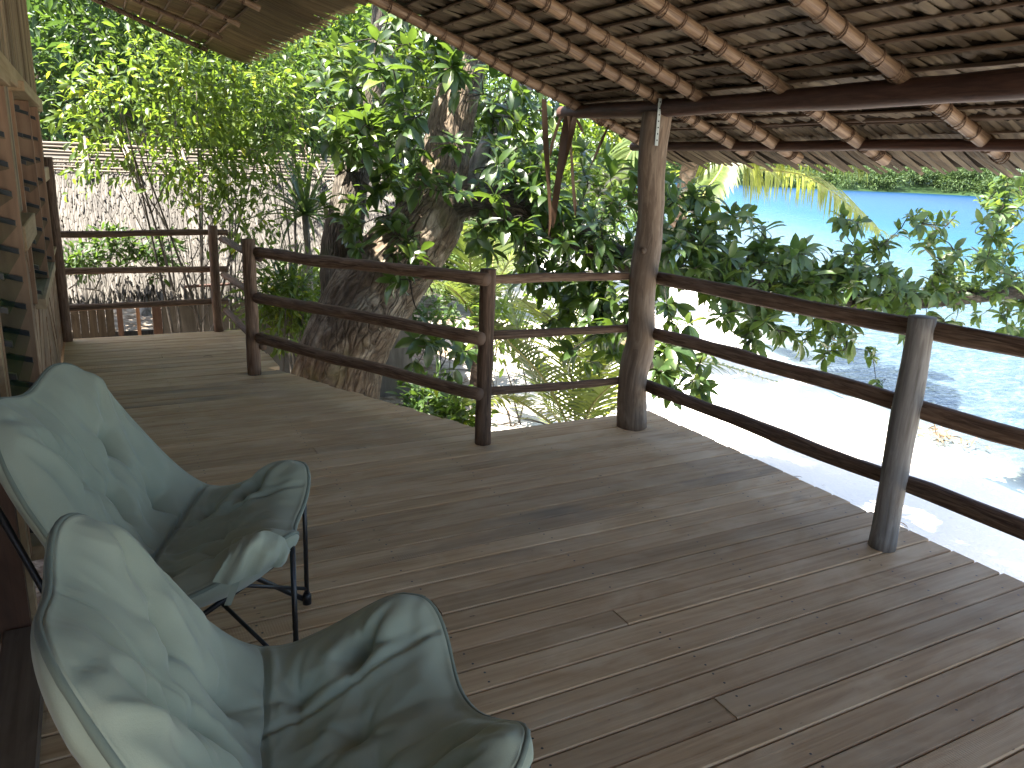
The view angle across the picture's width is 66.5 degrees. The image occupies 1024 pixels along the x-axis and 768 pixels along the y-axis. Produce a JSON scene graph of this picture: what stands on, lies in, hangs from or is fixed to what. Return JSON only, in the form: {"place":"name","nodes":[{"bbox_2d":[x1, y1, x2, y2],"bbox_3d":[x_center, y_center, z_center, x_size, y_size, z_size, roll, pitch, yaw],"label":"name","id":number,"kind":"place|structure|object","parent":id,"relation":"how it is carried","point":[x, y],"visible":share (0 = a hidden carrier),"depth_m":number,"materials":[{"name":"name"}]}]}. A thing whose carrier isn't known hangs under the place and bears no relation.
{"place":"outdoors","nodes":[
{"label":"outdoors","id":0,"kind":"place"},
{"bbox_2d":[0,224,1023,648],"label":"ground","id":1,"kind":"structure","parent":0,"point":[842,422],"depth_m":11.04,"materials":[{"name":"white sand"}]},
{"bbox_2d":[26,0,155,151],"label":"forest tree","id":2,"kind":"object","parent":1,"relation":"on","point":[47,45],"visible":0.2,"depth_m":11.94,"materials":[{"name":"green plant"}]},
{"bbox_2d":[28,0,182,152],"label":"forest tree","id":3,"kind":"object","parent":1,"relation":"on","point":[94,7],"visible":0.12,"depth_m":13.33,"materials":[{"name":"green plant"}]},
{"bbox_2d":[30,5,180,151],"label":"forest tree","id":4,"kind":"object","parent":1,"relation":"on","point":[85,135],"depth_m":17.56,"materials":[{"name":"green plant"}]},
{"bbox_2d":[45,38,223,155],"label":"forest tree","id":5,"kind":"object","parent":1,"relation":"on","point":[136,131],"visible":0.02,"depth_m":20.95,"materials":[{"name":"green plant"}]},
{"bbox_2d":[28,0,260,315],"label":"forest tree","id":6,"kind":"object","parent":1,"relation":"on","point":[105,28],"visible":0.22,"depth_m":12.96,"materials":[{"name":"green plant"}]},
{"bbox_2d":[39,4,310,155],"bbox_3d":[-6.865,-5.636,16.988,5.293,7.892,5.137,3,15,1],"label":"forest tree","id":7,"kind":"object","parent":1,"relation":"on","point":[97,28],"depth_m":15.72,"materials":[{"name":"green plant"}]},
{"bbox_2d":[37,12,344,333],"bbox_3d":[-3.305,-1.490,8.300,2.890,5.096,2.096,-6,17,-27],"label":"slender tree","id":8,"kind":"object","parent":1,"relation":"on","point":[214,92],"visible":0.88,"depth_m":7.89,"materials":[{"name":"green plant"}]},
{"bbox_2d":[130,39,343,159],"bbox_3d":[-5.584,-4.778,16.749,5.094,6.449,4.303,-6,17,-27],"label":"forest tree","id":9,"kind":"object","parent":1,"relation":"on","point":[311,139],"visible":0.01,"depth_m":15.91,"materials":[{"name":"green plant"}]},
{"bbox_2d":[42,136,433,396],"bbox_3d":[-5.223,-1.545,10.856,7.117,3.578,4.744,-6,17,-27],"label":"thatched hut","id":10,"kind":"object","parent":1,"relation":"on","point":[77,211],"visible":0.31,"depth_m":9.73,"materials":[{"name":"beige plant"}]},
{"bbox_2d":[63,238,115,290],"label":"weed","id":11,"kind":"object","parent":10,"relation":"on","point":[72,261],"visible":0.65,"depth_m":8.36,"materials":[{"name":"green plant"}]},
{"bbox_2d":[70,218,153,274],"bbox_3d":[-4.414,-1.518,8.598,0.864,0.632,0.678,-6,17,-27],"label":"weed","id":12,"kind":"object","parent":10,"relation":"on","point":[115,244],"visible":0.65,"depth_m":8.55,"materials":[{"name":"green plant"}]},
{"bbox_2d":[117,226,188,286],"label":"weed","id":13,"kind":"object","parent":10,"relation":"on","point":[149,258],"visible":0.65,"depth_m":8.70,"materials":[{"name":"green plant"}]},
{"bbox_2d":[176,127,317,329],"bbox_3d":[-2.768,-0.792,8.377,1.349,3.752,1.432,-6,17,-27],"label":"slender tree","id":14,"kind":"object","parent":1,"relation":"on","point":[209,210],"visible":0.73,"depth_m":8.06,"materials":[{"name":"green plant"}]},
{"bbox_2d":[202,237,320,364],"bbox_3d":[-2.473,-0.284,8.617,1.634,2.666,1.733,2,15,-2],"label":"pandanus","id":15,"kind":"object","parent":1,"relation":"on","point":[306,277],"visible":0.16,"depth_m":8.43,"materials":[{"name":"green plant"}]},
{"bbox_2d":[221,237,320,371],"bbox_3d":[-2.438,-0.230,8.458,1.358,2.757,1.196,-6,17,-27],"label":"bush","id":16,"kind":"object","parent":1,"relation":"on","point":[292,315],"visible":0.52,"depth_m":8.14,"materials":[{"name":"green plant"}]},
{"bbox_2d":[139,3,423,159],"bbox_3d":[-4.267,-5.269,15.749,4.815,8.058,4.780,4,16,7],"label":"forest tree","id":17,"kind":"object","parent":1,"relation":"on","point":[345,21],"visible":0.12,"depth_m":15.39,"materials":[{"name":"green plant"}]},
{"bbox_2d":[215,29,351,372],"bbox_3d":[-2.525,-1.747,9.398,1.806,5.068,1.694,-6,17,-27],"label":"slender tree","id":18,"kind":"object","parent":1,"relation":"on","point":[298,66],"visible":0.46,"depth_m":8.90,"materials":[{"name":"green plant"}]},
{"bbox_2d":[223,36,362,159],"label":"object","id":19,"kind":"object","parent":1,"relation":"on","point":[318,45],"visible":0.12,"depth_m":12.82,"materials":[{"name":"green plant"}]},
{"bbox_2d":[270,247,320,325],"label":"shrub","id":20,"kind":"object","parent":1,"relation":"on","point":[314,269],"visible":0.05,"depth_m":9.80,"materials":[{"name":"green plant"}]},
{"bbox_2d":[231,140,366,297],"bbox_3d":[-2.335,-0.928,9.011,1.659,3.606,1.569,9,17,22],"label":"pandanus","id":21,"kind":"object","parent":1,"relation":"on","point":[304,206],"visible":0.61,"depth_m":8.68,"materials":[{"name":"green plant"}]},
{"bbox_2d":[296,31,409,169],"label":"forest tree","id":22,"kind":"object","parent":1,"relation":"on","point":[392,143],"visible":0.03,"depth_m":19.03,"materials":[{"name":"green plant"}]},
{"bbox_2d":[30,1,695,257],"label":"forest","id":23,"kind":"object","parent":1,"relation":"on","point":[485,91],"visible":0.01,"depth_m":29.23,"materials":[{"name":"green plant"}]},
{"bbox_2d":[304,6,448,59],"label":"forest tree","id":24,"kind":"object","parent":1,"relation":"on","point":[365,28],"depth_m":20.43,"materials":[{"name":"green plant"}]},
{"bbox_2d":[313,0,489,196],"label":"forest tree","id":25,"kind":"object","parent":1,"relation":"on","point":[421,78],"visible":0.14,"depth_m":18.58,"materials":[{"name":"green plant"}]},
{"bbox_2d":[329,35,485,189],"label":"forest tree","id":26,"kind":"object","parent":1,"relation":"on","point":[420,106],"visible":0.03,"depth_m":21.29,"materials":[{"name":"green plant"}]},
{"bbox_2d":[392,160,457,246],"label":"forest tree","id":27,"kind":"object","parent":1,"relation":"on","point":[410,178],"depth_m":17.11,"materials":[{"name":"green plant"}]},
{"bbox_2d":[385,358,473,417],"bbox_3d":[-0.974,0.285,9.205,1.059,1.251,1.061,5,16,9],"label":"shrub","id":28,"kind":"object","parent":1,"relation":"on","point":[414,403],"visible":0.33,"depth_m":9.13,"materials":[{"name":"green plant"}]},
{"bbox_2d":[412,281,471,367],"bbox_3d":[-1.221,-0.853,12.575,1.290,1.626,1.243,-6,17,-27],"label":"shrub","id":29,"kind":"object","parent":1,"relation":"on","point":[431,317],"visible":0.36,"depth_m":12.49,"materials":[{"name":"green plant"}]},
{"bbox_2d":[419,373,499,428],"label":"shrub","id":30,"kind":"object","parent":1,"relation":"on","point":[455,411],"visible":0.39,"depth_m":8.64,"materials":[{"name":"green plant"}]},
{"bbox_2d":[412,162,551,307],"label":"forest tree","id":31,"kind":"object","parent":1,"relation":"on","point":[455,259],"visible":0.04,"depth_m":17.16,"materials":[{"name":"green plant"}]},
{"bbox_2d":[400,41,569,184],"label":"forest tree","id":32,"kind":"object","parent":1,"relation":"on","point":[534,92],"visible":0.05,"depth_m":22.07,"materials":[{"name":"green plant"}]},
{"bbox_2d":[425,219,548,386],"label":"young palm","id":33,"kind":"object","parent":1,"relation":"on","point":[450,285],"visible":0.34,"depth_m":11.27,"materials":[{"name":"green plant"}]},
{"bbox_2d":[431,357,544,423],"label":"fallen branches","id":34,"kind":"object","parent":1,"relation":"on","point":[531,420],"visible":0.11,"depth_m":10.59,"materials":[{"name":"brown wood"}]},
{"bbox_2d":[432,259,551,383],"bbox_3d":[-0.318,-0.923,11.855,1.847,2.212,1.280,-6,17,-27],"label":"shrub","id":35,"kind":"object","parent":1,"relation":"on","point":[473,309],"visible":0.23,"depth_m":11.66,"materials":[{"name":"green plant"}]},
{"bbox_2d":[449,293,572,426],"bbox_3d":[-0.015,-0.324,10.058,1.428,2.039,1.408,-6,17,-27],"label":"shrub","id":36,"kind":"object","parent":1,"relation":"on","point":[502,317],"visible":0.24,"depth_m":9.92,"materials":[{"name":"green plant"}]},
{"bbox_2d":[39,330,1023,767],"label":"deck","id":37,"kind":"structure","parent":1,"relation":"on","point":[609,592],"depth_m":3.19,"materials":[{"name":"brown wood"}]},
{"bbox_2d":[0,0,64,767],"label":"wooden house","id":38,"kind":"structure","parent":37,"relation":"on","point":[32,345],"depth_m":3.22,"materials":[{"name":"beige wood"}]},
{"bbox_2d":[0,65,44,560],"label":"window","id":39,"kind":"structure","parent":38,"relation":"in","point":[17,328],"depth_m":3.19,"materials":[{"name":"brown wood"}]},
{"bbox_2d":[8,80,55,308],"bbox_3d":[-2.932,-1.165,4.740,0.170,1.155,1.760,-6,17,-27],"label":"window","id":40,"kind":"structure","parent":38,"relation":"in","point":[24,110],"depth_m":4.72,"materials":[{"name":"brown wood"}]},
{"bbox_2d":[43,157,227,341],"bbox_3d":[-3.290,-1.182,6.912,1.512,1.537,0.168,-6,18,-29],"label":"log railing","id":41,"kind":"object","parent":37,"relation":"on","point":[214,269],"visible":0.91,"depth_m":6.91,"materials":[{"name":"brown wood"}]},
{"bbox_2d":[0,363,311,645],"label":"butterfly chair","id":42,"kind":"object","parent":37,"relation":"on","point":[74,439],"visible":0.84,"depth_m":2.45,"materials":[{"name":"green fabric"}]},
{"bbox_2d":[30,512,533,767],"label":"butterfly chair","id":43,"kind":"object","parent":37,"relation":"on","point":[140,659],"visible":1,"depth_m":1.58,"materials":[{"name":"green fabric"}]},
{"bbox_2d":[241,238,495,445],"bbox_3d":[-1.055,-0.362,5.203,2.361,1.047,0.179,14,19,37],"label":"log railing","id":44,"kind":"object","parent":37,"relation":"on","point":[482,338],"visible":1,"depth_m":4.90,"materials":[{"name":"brown wood"}]},
{"bbox_2d":[219,236,266,349],"bbox_3d":[-2.278,-0.808,6.551,0.072,0.741,1.682,-6,18,-28],"label":"log railing","id":45,"kind":"object","parent":44,"relation":"attached to","point":[233,317],"visible":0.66,"depth_m":6.71,"materials":[{"name":"brown wood"}]},
{"bbox_2d":[617,98,671,430],"bbox_3d":[0.822,-0.692,4.861,0.223,2.029,0.199,-6,17,-27],"label":"roof post","id":46,"kind":"object","parent":37,"relation":"on","point":[636,364],"visible":0.99,"depth_m":4.79,"materials":[{"name":"brown wood"}]},
{"bbox_2d":[491,272,629,394],"bbox_3d":[0.304,-0.314,4.771,1.099,0.737,0.065,-5,17,-26],"label":"log railing","id":47,"kind":"object","parent":46,"relation":"attached to","point":[532,333],"visible":0.84,"depth_m":4.73,"materials":[{"name":"brown wood"}]},
{"bbox_2d":[365,0,1023,177],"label":"thatched roof","id":48,"kind":"structure","parent":46,"relation":"on","point":[914,85],"depth_m":3.75,"materials":[{"name":"brown wood"}]},
{"bbox_2d":[91,0,368,64],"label":"thatched roof","id":49,"kind":"structure","parent":48,"relation":"attached to","point":[242,31],"depth_m":6.25,"materials":[{"name":"brown plant"}]},
{"bbox_2d":[542,99,609,235],"bbox_3d":[0.413,-1.493,5.484,0.483,0.926,0.199,0,16,-7],"label":"dried frond","id":50,"kind":"object","parent":48,"relation":"hanging from","point":[567,133],"visible":1,"depth_m":5.43,"materials":[{"name":"plant"}]},
{"bbox_2d":[646,272,1023,552],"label":"log railing","id":51,"kind":"object","parent":37,"relation":"on","point":[907,405],"visible":0.99,"depth_m":3.48,"materials":[{"name":"brown wood"}]},
{"bbox_2d":[539,151,631,270],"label":"forest tree","id":52,"kind":"object","parent":1,"relation":"on","point":[570,251],"visible":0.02,"depth_m":22.92,"materials":[{"name":"green plant"}]},
{"bbox_2d":[576,172,637,287],"bbox_3d":[1.941,-2.533,15.625,1.898,3.488,1.409,-6,17,-27],"label":"shrub","id":53,"kind":"object","parent":1,"relation":"on","point":[609,228],"visible":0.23,"depth_m":15.42,"materials":[{"name":"green plant"}]},
{"bbox_2d":[535,99,678,272],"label":"forest tree","id":54,"kind":"object","parent":1,"relation":"on","point":[595,135],"visible":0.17,"depth_m":19.10,"materials":[{"name":"green plant"}]},
{"bbox_2d":[458,256,783,423],"bbox_3d":[1.088,-0.106,8.874,4.248,2.569,2.414,-6,17,-27],"label":"young palm","id":55,"kind":"object","parent":1,"relation":"on","point":[588,400],"visible":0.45,"depth_m":8.64,"materials":[{"name":"green plant"}]},
{"bbox_2d":[394,350,907,527],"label":"leaf litter","id":56,"kind":"object","parent":1,"relation":"on","point":[568,418],"visible":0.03,"depth_m":10.86,"materials":[{"name":"beige plant"}]},
{"bbox_2d":[290,4,1023,411],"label":"leaning tree","id":57,"kind":"object","parent":1,"relation":"on","point":[444,194],"visible":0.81,"depth_m":7.13,"materials":[{"name":"green plant"}]},
{"bbox_2d":[600,138,932,344],"bbox_3d":[4.513,-4.058,13.704,5.284,8.137,5.906,12,18,30],"label":"coconut palm","id":58,"kind":"object","parent":1,"relation":"on","point":[726,175],"visible":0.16,"depth_m":13.74,"materials":[{"name":"green plant"}]},
{"bbox_2d":[918,424,990,450],"bbox_3d":[6.363,0.755,11.739,0.705,0.338,1.620,-6,17,-27],"label":"leaf debris","id":59,"kind":"object","parent":1,"relation":"on","point":[937,434],"visible":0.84,"depth_m":11.60,"materials":[{"name":"beige plant"}]},
{"bbox_2d":[33,9,1023,172],"label":"sky","id":60,"kind":"structure","parent":0,"point":[540,140],"materials":[{"name":"white"}]},
{"bbox_2d":[411,165,1023,197],"bbox_3d":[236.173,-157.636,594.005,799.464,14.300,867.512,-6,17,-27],"label":"shore","id":61,"kind":"structure","parent":0,"point":[921,188],"depth_m":360.50,"materials":[{"name":"green plant"}]},
{"bbox_2d":[411,143,1023,194],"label":"forest","id":62,"kind":"object","parent":61,"relation":"on","point":[959,177],"visible":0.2,"depth_m":356.89,"materials":[{"name":"green plant"}]},
{"bbox_2d":[495,177,1023,480],"bbox_3d":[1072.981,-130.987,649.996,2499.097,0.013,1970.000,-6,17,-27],"label":"sea","id":63,"kind":"structure","parent":0,"point":[985,384],"depth_m":21.88,"materials":[{"name":"blue liquid"}]}
]}

